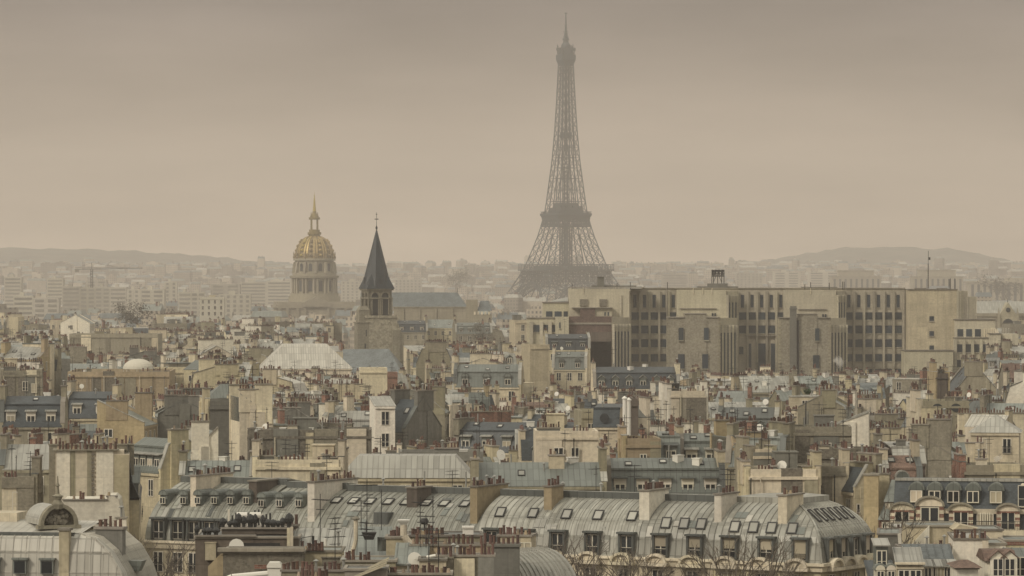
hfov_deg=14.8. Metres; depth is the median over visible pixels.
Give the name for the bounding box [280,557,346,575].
house
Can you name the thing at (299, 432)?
house
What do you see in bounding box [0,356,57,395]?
house
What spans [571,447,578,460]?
window
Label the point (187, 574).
bare tree
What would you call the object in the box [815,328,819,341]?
window
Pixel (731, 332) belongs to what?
slot window
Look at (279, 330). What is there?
house
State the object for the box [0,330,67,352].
house
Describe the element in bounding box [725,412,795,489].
house
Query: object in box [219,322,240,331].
house
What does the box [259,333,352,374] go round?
house
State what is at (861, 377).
house
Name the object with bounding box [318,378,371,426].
house
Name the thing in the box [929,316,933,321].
window
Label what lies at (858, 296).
window
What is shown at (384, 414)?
window
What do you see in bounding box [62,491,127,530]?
house
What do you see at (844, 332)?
slot window
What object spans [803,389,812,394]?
shrub
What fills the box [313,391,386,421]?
house
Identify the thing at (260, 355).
house
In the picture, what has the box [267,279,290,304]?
apartment block
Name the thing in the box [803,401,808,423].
mast
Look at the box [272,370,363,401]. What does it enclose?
house
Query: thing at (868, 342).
window
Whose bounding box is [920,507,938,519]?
window
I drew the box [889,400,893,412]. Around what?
house
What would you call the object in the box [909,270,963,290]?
palace pavilion
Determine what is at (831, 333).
slot window
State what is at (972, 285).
window
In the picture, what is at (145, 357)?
house
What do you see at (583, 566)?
bare tree
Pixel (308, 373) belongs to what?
house
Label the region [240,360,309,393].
house
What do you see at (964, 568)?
house
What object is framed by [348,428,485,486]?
house
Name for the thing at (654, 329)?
window
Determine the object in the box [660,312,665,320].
window
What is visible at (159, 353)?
house
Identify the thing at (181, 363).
house
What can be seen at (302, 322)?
house
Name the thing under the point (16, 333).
house
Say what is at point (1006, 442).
window
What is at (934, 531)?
house
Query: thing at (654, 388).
house
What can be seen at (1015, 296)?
window
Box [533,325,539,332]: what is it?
window
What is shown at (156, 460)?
house
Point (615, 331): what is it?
slot window
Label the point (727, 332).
slot window
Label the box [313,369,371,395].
house
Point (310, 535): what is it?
house
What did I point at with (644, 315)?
window
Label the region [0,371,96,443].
house
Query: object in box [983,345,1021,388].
house
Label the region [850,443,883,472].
house
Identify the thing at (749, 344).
window
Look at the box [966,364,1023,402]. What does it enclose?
house
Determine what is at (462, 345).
house
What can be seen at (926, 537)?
house
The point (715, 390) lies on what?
house
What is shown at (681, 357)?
window
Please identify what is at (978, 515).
window
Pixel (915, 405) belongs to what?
house
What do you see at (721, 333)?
slot window
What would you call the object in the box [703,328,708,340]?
window
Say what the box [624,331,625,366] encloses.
slot window
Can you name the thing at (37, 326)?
house
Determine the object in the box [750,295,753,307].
window
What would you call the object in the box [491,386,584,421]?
house
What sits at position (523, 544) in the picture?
window
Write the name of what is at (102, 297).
apartment block
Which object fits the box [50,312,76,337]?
house
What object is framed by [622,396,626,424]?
flue pipe
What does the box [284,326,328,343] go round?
house
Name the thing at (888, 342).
window
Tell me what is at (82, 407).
house
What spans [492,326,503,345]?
house
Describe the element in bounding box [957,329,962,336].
window
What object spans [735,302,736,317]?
slot window
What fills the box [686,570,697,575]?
window
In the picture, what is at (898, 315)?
window
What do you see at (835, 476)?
house
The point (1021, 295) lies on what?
window
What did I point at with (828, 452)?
house
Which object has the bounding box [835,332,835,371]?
slot window
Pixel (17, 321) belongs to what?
house
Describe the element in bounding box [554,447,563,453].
window
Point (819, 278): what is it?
apartment block
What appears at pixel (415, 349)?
house
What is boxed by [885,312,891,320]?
window
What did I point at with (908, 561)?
house
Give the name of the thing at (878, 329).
window
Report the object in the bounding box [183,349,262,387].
house
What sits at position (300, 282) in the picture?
window
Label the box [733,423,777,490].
house
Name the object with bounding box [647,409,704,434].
house
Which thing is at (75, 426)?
house
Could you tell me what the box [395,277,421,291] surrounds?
apartment block
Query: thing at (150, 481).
window
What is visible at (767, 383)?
house
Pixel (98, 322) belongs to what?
house
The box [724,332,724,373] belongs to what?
slot window
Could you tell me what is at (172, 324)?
house
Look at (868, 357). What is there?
window
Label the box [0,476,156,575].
corner building
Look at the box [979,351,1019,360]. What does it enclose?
house
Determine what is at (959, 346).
window
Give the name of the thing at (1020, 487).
window
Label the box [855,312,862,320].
window
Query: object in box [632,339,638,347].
window
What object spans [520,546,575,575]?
vaulted roof
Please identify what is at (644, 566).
bare tree
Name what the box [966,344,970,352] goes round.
window
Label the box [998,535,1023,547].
house
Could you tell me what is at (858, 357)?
window
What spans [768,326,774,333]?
window
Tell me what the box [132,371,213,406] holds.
house
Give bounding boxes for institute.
[526,251,1018,375]
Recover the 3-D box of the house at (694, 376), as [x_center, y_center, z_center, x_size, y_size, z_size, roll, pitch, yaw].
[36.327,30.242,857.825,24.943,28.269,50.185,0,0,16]
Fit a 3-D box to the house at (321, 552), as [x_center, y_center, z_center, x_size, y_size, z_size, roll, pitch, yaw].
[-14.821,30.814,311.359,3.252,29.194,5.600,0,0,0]
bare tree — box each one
[133,533,194,575]
[162,541,194,575]
[536,538,600,575]
[545,532,631,575]
[550,534,677,575]
[579,548,701,575]
[678,529,763,575]
[679,534,796,575]
[734,535,804,575]
[852,499,925,543]
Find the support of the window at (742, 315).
in the institute
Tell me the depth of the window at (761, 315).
1107.89 m
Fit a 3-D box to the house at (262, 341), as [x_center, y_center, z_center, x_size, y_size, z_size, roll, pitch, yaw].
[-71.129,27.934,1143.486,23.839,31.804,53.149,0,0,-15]
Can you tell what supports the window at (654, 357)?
in the institute
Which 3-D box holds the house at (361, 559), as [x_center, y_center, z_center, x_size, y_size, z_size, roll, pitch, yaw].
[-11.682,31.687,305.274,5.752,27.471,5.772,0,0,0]
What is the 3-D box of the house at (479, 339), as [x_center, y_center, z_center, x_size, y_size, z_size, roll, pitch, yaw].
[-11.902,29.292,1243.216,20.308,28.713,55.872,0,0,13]
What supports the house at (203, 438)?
on the ground
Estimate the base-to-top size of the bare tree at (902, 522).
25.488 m
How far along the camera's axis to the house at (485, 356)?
857.37 m
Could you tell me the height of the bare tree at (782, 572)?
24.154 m
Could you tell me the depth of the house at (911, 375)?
867.51 m
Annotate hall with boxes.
[360,287,465,322]
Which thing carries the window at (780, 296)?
in the institute
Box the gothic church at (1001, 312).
[977,300,1023,328]
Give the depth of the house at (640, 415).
558.88 m
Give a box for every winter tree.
[112,301,154,326]
[114,303,134,325]
[440,266,472,293]
[471,320,494,341]
[976,270,1023,299]
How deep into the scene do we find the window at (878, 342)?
1107.89 m
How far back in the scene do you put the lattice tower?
4093.58 m
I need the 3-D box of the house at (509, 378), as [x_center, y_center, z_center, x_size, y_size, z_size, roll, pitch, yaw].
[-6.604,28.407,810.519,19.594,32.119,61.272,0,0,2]
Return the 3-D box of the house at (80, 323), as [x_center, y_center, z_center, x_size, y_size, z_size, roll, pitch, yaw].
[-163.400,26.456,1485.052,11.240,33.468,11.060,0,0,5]
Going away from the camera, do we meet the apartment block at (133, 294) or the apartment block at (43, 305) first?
the apartment block at (43, 305)
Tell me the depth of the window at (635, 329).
1107.89 m
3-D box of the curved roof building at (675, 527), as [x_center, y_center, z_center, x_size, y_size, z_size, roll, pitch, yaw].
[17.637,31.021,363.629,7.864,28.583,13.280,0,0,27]
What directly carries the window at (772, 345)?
in the institute
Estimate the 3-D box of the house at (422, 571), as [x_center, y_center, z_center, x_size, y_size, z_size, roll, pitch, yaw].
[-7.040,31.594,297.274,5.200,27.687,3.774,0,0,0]
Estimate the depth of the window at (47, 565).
296.15 m
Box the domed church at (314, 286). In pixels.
[272,192,355,318]
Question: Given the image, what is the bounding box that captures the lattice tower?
[500,12,618,302]
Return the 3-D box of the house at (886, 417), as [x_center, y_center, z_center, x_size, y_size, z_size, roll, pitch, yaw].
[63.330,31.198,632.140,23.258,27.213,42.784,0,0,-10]
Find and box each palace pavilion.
[829,270,881,287]
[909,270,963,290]
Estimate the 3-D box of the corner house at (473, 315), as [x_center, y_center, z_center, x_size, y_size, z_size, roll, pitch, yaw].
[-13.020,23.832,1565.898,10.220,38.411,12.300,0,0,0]
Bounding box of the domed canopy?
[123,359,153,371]
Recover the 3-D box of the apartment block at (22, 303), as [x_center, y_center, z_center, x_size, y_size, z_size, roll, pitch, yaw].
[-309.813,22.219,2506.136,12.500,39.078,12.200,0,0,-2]
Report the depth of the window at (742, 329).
1107.89 m
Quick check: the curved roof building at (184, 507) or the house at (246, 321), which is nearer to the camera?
the curved roof building at (184, 507)
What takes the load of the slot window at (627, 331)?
in the institute
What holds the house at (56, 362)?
on the ground
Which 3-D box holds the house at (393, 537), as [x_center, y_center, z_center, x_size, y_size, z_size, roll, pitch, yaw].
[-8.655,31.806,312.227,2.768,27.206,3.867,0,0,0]
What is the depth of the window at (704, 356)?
1091.51 m
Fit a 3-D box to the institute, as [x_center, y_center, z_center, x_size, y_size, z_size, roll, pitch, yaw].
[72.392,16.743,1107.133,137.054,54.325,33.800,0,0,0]
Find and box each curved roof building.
[143,453,299,575]
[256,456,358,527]
[318,470,509,531]
[478,465,669,575]
[636,468,739,575]
[711,486,874,575]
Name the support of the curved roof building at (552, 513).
on the ground
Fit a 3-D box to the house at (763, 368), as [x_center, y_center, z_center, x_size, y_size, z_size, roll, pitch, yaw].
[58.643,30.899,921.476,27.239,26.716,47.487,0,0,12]
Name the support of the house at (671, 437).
on the ground
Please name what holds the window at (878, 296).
in the institute
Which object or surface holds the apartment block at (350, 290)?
on the ground
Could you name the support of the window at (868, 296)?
in the institute
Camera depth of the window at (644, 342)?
1107.89 m
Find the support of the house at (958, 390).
on the ground
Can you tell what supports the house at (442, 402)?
on the ground
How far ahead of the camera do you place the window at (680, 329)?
1091.51 m
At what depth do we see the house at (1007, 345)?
1043.62 m
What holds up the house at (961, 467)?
on the ground
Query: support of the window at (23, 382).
in the house at (12, 375)
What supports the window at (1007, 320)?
in the gothic church at (1001, 312)
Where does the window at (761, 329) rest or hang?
in the institute
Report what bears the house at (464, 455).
on the ground
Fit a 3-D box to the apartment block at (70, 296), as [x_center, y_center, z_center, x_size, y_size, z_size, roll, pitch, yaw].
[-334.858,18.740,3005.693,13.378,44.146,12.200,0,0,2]
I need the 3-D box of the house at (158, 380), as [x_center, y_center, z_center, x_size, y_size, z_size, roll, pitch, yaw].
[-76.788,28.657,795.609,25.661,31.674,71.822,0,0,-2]
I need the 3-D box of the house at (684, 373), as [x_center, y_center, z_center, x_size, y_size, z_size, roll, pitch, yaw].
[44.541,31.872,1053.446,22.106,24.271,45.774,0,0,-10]
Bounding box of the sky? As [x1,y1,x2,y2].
[0,0,1023,270]
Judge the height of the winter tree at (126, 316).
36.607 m
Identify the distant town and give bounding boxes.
[0,255,1023,348]
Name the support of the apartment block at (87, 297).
on the ground
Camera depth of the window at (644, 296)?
1107.89 m
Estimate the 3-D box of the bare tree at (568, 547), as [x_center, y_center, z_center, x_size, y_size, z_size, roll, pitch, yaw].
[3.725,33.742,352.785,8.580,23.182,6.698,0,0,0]
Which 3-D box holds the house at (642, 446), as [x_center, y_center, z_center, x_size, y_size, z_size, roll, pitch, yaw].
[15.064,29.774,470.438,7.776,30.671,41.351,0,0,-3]
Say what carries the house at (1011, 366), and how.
on the ground
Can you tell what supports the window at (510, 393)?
in the house at (509, 378)
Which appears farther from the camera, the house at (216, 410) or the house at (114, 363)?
the house at (114, 363)
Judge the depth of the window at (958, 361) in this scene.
1096.05 m
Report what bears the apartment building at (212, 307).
on the ground
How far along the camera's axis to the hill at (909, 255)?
7743.62 m
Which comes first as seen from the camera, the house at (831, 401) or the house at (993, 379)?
the house at (831, 401)
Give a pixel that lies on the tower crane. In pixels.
(77, 270)
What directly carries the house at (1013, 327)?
on the ground
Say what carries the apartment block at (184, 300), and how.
on the ground
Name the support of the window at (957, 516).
in the mansard building at (999, 502)
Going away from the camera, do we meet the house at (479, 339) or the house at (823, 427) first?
the house at (823, 427)
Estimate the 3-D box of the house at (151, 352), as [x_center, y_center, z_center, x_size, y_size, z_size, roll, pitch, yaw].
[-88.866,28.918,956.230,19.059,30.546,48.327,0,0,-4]
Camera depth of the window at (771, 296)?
1107.89 m
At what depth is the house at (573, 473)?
421.91 m
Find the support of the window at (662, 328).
in the institute
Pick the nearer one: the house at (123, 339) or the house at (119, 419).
the house at (119, 419)
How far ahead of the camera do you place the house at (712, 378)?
874.90 m
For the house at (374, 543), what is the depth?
315.83 m
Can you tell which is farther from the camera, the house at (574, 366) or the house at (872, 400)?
the house at (574, 366)
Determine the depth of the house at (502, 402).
659.80 m
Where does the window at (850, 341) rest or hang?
in the institute
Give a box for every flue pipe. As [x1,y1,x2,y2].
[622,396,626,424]
[626,398,630,435]
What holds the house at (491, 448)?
on the ground
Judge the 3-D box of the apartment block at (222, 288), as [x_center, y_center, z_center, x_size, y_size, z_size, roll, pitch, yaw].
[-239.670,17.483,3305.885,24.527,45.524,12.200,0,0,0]
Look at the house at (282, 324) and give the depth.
1522.32 m
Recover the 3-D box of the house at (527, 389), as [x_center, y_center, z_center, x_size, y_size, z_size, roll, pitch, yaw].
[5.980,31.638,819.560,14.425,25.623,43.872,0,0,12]
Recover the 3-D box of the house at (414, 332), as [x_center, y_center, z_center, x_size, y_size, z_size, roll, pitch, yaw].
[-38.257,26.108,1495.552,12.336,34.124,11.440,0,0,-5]
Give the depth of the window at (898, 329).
1107.89 m
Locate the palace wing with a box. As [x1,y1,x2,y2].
[965,278,1023,300]
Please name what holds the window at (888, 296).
in the institute
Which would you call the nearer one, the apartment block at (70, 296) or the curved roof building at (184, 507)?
the curved roof building at (184, 507)
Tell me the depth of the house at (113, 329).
1201.92 m
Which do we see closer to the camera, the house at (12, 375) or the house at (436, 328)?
the house at (12, 375)
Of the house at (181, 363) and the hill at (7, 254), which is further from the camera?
the hill at (7, 254)
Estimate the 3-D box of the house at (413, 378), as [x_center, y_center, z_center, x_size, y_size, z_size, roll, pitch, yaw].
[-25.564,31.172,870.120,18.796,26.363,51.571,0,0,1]
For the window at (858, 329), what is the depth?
1107.89 m
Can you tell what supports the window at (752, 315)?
in the institute
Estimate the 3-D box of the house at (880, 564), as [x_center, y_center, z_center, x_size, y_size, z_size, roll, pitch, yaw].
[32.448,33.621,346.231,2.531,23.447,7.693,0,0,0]
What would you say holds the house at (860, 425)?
on the ground
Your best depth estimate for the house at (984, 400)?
575.87 m
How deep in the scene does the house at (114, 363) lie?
858.84 m
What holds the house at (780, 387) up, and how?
on the ground
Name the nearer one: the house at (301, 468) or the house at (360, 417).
the house at (301, 468)
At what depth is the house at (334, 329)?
1429.29 m
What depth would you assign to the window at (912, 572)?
339.87 m
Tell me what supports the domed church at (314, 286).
on the ground
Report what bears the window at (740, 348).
in the institute
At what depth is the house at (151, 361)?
896.60 m
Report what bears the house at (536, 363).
on the ground
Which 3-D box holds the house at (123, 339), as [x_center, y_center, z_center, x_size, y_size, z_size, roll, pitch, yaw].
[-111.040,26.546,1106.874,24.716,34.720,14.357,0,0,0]
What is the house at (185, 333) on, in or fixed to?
on the ground
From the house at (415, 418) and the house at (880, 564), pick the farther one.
the house at (415, 418)
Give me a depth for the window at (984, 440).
520.27 m
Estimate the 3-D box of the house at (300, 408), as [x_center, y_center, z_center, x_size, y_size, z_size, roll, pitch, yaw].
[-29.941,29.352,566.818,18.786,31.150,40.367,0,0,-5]
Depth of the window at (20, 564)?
296.44 m
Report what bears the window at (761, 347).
in the institute
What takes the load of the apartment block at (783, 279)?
on the ground
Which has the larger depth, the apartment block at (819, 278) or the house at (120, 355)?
the apartment block at (819, 278)
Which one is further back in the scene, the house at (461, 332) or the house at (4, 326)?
the house at (461, 332)
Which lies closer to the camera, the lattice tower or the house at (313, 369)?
the house at (313, 369)
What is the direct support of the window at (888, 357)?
in the institute
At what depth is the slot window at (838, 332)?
1096.05 m
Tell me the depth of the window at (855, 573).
357.58 m
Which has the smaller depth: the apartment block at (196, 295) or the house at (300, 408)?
the house at (300, 408)
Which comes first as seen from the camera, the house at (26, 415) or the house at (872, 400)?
the house at (26, 415)
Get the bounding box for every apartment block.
[4,274,22,307]
[13,292,34,315]
[33,294,60,318]
[47,276,64,304]
[62,284,81,312]
[80,285,94,312]
[86,278,107,287]
[95,284,109,312]
[110,284,127,312]
[127,286,139,317]
[140,286,165,315]
[164,279,177,310]
[179,289,190,314]
[191,289,204,316]
[211,282,240,296]
[219,291,251,319]
[240,280,266,305]
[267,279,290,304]
[341,279,361,301]
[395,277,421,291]
[661,272,687,287]
[735,271,762,287]
[773,270,799,287]
[807,270,836,286]
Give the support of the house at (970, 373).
on the ground
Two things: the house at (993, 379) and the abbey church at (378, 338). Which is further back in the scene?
the abbey church at (378, 338)
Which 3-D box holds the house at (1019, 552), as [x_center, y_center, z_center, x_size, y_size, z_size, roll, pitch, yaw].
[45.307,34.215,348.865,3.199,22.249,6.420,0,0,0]
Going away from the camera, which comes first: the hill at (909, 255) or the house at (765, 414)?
the house at (765, 414)
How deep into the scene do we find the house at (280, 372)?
839.16 m
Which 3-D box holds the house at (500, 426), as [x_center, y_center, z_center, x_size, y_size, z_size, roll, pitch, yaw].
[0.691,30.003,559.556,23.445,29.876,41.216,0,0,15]
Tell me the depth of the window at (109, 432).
534.83 m
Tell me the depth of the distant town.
6070.23 m
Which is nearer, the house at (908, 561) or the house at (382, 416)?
the house at (908, 561)
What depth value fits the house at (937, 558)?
346.87 m
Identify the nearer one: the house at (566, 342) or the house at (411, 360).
the house at (411, 360)
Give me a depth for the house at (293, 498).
379.15 m
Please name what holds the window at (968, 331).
in the institute
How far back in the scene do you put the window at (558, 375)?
960.21 m
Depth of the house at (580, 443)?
480.13 m
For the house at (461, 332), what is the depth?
1480.41 m
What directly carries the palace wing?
on the ground
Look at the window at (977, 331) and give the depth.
1099.81 m
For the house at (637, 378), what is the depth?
800.99 m
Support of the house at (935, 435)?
on the ground
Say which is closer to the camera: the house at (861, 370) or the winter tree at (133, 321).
the house at (861, 370)
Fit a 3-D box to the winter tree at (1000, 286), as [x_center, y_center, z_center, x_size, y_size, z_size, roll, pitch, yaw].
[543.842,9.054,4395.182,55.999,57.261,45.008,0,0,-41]
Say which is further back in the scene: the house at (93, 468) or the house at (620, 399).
the house at (620, 399)
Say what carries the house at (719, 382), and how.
on the ground
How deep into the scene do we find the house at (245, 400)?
499.91 m
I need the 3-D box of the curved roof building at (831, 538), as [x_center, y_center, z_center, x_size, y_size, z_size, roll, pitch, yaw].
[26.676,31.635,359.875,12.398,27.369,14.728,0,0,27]
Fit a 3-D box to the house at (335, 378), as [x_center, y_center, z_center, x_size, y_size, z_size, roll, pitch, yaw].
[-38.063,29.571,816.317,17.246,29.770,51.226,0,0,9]
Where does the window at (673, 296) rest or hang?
in the institute
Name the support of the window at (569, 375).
in the house at (574, 366)
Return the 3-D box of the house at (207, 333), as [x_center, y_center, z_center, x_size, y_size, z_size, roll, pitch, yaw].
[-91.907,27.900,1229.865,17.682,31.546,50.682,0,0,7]
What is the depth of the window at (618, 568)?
360.82 m
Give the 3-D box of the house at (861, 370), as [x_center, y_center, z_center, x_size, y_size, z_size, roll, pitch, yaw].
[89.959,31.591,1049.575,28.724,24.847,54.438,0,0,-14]
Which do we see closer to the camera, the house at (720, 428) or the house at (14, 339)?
the house at (720, 428)
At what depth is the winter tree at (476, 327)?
1449.88 m
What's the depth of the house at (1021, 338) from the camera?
1333.57 m
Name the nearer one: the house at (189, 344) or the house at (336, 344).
the house at (189, 344)
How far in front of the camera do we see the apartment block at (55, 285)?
3399.73 m
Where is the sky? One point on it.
(712, 131)
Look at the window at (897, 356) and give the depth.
1107.89 m
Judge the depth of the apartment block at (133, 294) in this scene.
2800.01 m
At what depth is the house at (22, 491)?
399.97 m
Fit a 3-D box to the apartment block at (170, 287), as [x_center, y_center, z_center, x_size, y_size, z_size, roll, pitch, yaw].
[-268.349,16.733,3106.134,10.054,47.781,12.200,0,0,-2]
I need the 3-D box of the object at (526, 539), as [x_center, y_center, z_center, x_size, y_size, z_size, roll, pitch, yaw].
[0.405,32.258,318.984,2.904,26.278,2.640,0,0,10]
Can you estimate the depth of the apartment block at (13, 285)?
3299.76 m
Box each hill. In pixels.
[0,247,256,264]
[724,247,1014,267]
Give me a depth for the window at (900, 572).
339.96 m
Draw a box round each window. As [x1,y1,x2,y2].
[11,557,28,573]
[22,381,27,390]
[31,383,36,392]
[38,558,55,573]
[49,432,53,440]
[104,429,112,437]
[148,479,153,496]
[153,551,162,571]
[173,552,182,572]
[187,552,194,572]
[299,281,301,290]
[308,281,311,290]
[319,281,322,290]
[381,411,388,424]
[381,433,388,446]
[508,391,513,400]
[520,542,531,547]
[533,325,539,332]
[546,311,551,316]
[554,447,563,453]
[555,311,561,316]
[556,373,560,380]
[567,373,571,380]
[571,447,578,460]
[578,373,581,380]
[615,331,615,366]
[618,331,618,366]
[618,568,629,575]
[621,331,622,366]
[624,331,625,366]
[627,331,628,365]
[632,312,638,320]
[632,326,638,333]
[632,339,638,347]
[632,354,638,361]
[633,295,635,307]
[641,312,648,320]
[641,326,648,333]
[641,339,648,347]
[641,354,647,361]
[643,295,645,307]
[651,312,657,320]
[651,326,657,333]
[651,339,657,347]
[651,354,657,361]
[652,569,663,575]
[653,295,655,307]
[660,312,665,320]
[660,326,665,333]
[660,339,665,347]
[660,354,665,361]
[662,295,664,307]
[670,312,675,316]
[672,295,674,307]
[678,328,683,340]
[678,354,684,368]
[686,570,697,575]
[702,354,707,368]
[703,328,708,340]
[720,333,721,373]
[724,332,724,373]
[727,332,728,374]
[731,332,731,374]
[734,332,735,372]
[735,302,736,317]
[739,312,745,320]
[739,326,745,333]
[739,347,743,354]
[741,295,743,307]
[749,312,755,320]
[749,326,755,333]
[749,344,751,367]
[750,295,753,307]
[758,312,765,320]
[758,326,765,333]
[758,344,765,370]
[760,295,762,307]
[768,312,774,320]
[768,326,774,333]
[770,295,772,307]
[771,344,774,371]
[777,312,782,316]
[779,295,781,307]
[813,355,818,368]
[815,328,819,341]
[831,333,832,375]
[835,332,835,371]
[838,332,838,371]
[841,332,842,370]
[844,332,845,366]
[846,312,852,320]
[846,498,850,509]
[847,295,849,307]
[848,326,852,333]
[848,339,852,347]
[848,354,852,361]
[853,570,859,575]
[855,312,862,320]
[855,326,862,333]
[855,339,862,347]
[855,354,861,361]
[856,504,859,512]
[857,295,859,307]
[865,312,872,320]
[865,326,872,333]
[865,339,872,347]
[865,354,871,361]
[867,295,869,307]
[875,312,882,320]
[875,326,882,333]
[875,339,882,347]
[875,354,881,361]
[877,295,879,307]
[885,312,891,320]
[885,326,891,333]
[885,339,891,347]
[885,354,891,361]
[885,503,892,508]
[887,295,889,307]
[895,312,901,320]
[895,326,901,333]
[895,339,901,347]
[895,354,900,361]
[895,512,908,521]
[897,295,899,307]
[898,570,909,575]
[910,570,921,575]
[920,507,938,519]
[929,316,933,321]
[929,331,933,336]
[953,512,967,524]
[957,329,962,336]
[957,344,961,352]
[957,360,960,367]
[966,329,971,336]
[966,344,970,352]
[971,284,973,295]
[974,344,979,352]
[975,329,980,336]
[977,514,993,524]
[979,438,986,453]
[1001,513,1014,529]
[1002,438,1011,453]
[1003,319,1012,322]
[1014,284,1016,300]
[1017,557,1023,575]
[1018,485,1023,506]
[1020,284,1022,300]
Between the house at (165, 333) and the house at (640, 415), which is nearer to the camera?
the house at (640, 415)
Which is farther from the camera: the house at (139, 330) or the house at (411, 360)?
the house at (139, 330)
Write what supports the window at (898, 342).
in the institute
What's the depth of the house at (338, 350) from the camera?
1069.24 m
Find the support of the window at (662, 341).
in the institute
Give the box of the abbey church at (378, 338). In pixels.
[343,212,403,373]
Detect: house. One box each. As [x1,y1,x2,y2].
[0,312,29,334]
[0,315,8,334]
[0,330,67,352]
[0,331,29,341]
[0,332,23,337]
[0,333,70,395]
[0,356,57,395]
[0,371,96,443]
[0,418,79,509]
[2,448,43,510]
[8,424,21,443]
[21,325,49,335]
[23,331,68,351]
[24,318,48,329]
[48,435,142,542]
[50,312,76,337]
[61,314,94,340]
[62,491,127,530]
[63,339,106,363]
[66,374,133,423]
[67,356,174,402]
[68,316,107,327]
[69,322,161,355]
[70,347,134,370]
[72,422,95,440]
[79,422,105,442]
[92,386,157,443]
[95,323,111,332]
[109,326,156,332]
[114,343,158,358]
[124,352,155,367]
[128,345,183,366]
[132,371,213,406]
[132,383,201,437]
[134,324,157,332]
[134,423,218,549]
[144,323,196,340]
[149,350,203,366]
[151,316,194,330]
[155,342,227,388]
[156,311,193,322]
[157,348,188,356]
[160,330,187,352]
[167,332,232,355]
[168,325,219,340]
[178,440,252,482]
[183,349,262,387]
[183,412,246,459]
[186,336,252,359]
[194,509,301,575]
[195,317,225,331]
[195,374,273,397]
[199,377,286,455]
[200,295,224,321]
[204,326,222,338]
[204,326,243,333]
[208,546,307,575]
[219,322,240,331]
[223,324,278,343]
[226,386,334,416]
[228,366,287,459]
[236,317,264,329]
[237,340,273,364]
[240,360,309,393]
[245,322,302,340]
[245,332,293,351]
[247,409,371,465]
[251,428,348,480]
[258,316,291,326]
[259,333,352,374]
[266,322,311,335]
[271,331,342,357]
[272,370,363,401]
[272,387,357,426]
[277,366,331,378]
[278,369,315,382]
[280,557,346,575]
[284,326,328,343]
[290,364,358,377]
[291,320,341,343]
[293,321,310,323]
[295,527,353,554]
[301,370,350,383]
[305,317,323,322]
[305,494,345,566]
[313,339,345,348]
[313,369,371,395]
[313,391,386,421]
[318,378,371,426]
[325,522,397,569]
[328,336,336,343]
[339,383,441,448]
[343,557,388,575]
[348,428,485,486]
[351,484,391,554]
[352,366,386,395]
[357,395,395,453]
[372,436,456,453]
[381,372,499,440]
[385,519,411,554]
[387,365,418,390]
[388,525,452,575]
[394,543,429,569]
[396,419,482,466]
[397,315,427,345]
[403,336,460,369]
[406,344,422,374]
[406,438,505,461]
[407,518,483,541]
[409,375,419,385]
[409,497,520,575]
[410,366,471,441]
[416,332,476,388]
[418,554,447,569]
[424,315,456,342]
[431,378,506,409]
[436,543,495,575]
[440,350,524,405]
[443,391,554,461]
[449,342,480,352]
[451,341,516,376]
[452,318,491,342]
[456,337,496,346]
[458,392,520,415]
[466,300,491,323]
[470,340,492,348]
[470,433,607,490]
[476,332,527,356]
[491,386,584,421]
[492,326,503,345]
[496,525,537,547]
[508,408,608,461]
[509,310,526,346]
[516,344,554,390]
[523,382,564,401]
[531,374,606,408]
[543,328,590,379]
[552,342,588,389]
[558,409,592,427]
[574,385,585,394]
[583,378,660,424]
[585,388,626,449]
[586,347,680,392]
[602,383,645,403]
[603,434,725,494]
[610,415,660,457]
[615,390,650,435]
[629,375,713,426]
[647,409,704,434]
[650,377,713,400]
[650,404,680,457]
[665,409,720,457]
[680,366,711,386]
[681,364,705,375]
[687,368,764,385]
[688,407,785,457]
[703,392,789,432]
[707,375,730,389]
[708,376,766,420]
[709,383,757,400]
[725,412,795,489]
[726,364,774,375]
[730,367,797,406]
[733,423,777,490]
[736,435,822,495]
[764,404,851,463]
[768,372,857,424]
[768,379,828,406]
[772,369,809,375]
[787,364,833,393]
[798,440,850,504]
[800,367,838,375]
[813,381,886,412]
[818,421,884,462]
[825,362,878,384]
[828,375,889,412]
[834,390,870,445]
[838,368,891,401]
[838,463,868,519]
[843,367,874,373]
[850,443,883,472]
[857,398,905,427]
[864,538,895,575]
[870,404,985,477]
[871,376,968,440]
[873,369,906,375]
[876,528,901,563]
[877,433,922,482]
[880,368,906,377]
[883,434,926,477]
[883,522,901,537]
[887,368,919,377]
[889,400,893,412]
[892,358,949,406]
[892,546,924,575]
[894,534,951,549]
[900,521,954,543]
[901,543,955,575]
[937,355,995,397]
[947,527,989,575]
[947,560,981,575]
[949,439,1023,477]
[949,522,1003,538]
[950,369,998,385]
[952,416,956,441]
[953,387,973,399]
[955,386,1023,435]
[956,395,1023,464]
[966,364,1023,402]
[967,381,1007,412]
[976,548,1018,575]
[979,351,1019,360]
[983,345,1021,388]
[985,338,1023,359]
[988,539,1006,547]
[996,320,1023,336]
[997,359,1023,394]
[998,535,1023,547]
[1003,547,1023,575]
[1015,331,1023,343]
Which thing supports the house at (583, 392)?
on the ground
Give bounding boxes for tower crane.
[75,263,141,287]
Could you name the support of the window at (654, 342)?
in the institute
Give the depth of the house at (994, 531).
368.05 m
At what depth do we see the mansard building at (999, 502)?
400.68 m
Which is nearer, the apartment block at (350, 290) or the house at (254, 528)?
the house at (254, 528)
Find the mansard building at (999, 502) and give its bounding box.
[863,464,1023,537]
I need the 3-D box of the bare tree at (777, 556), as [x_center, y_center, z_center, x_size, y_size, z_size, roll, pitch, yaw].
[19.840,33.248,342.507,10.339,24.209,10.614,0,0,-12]
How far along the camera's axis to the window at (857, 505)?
414.70 m
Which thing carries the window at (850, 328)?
in the institute
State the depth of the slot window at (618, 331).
1094.98 m
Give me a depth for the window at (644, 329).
1107.89 m
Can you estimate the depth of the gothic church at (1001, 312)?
1420.03 m

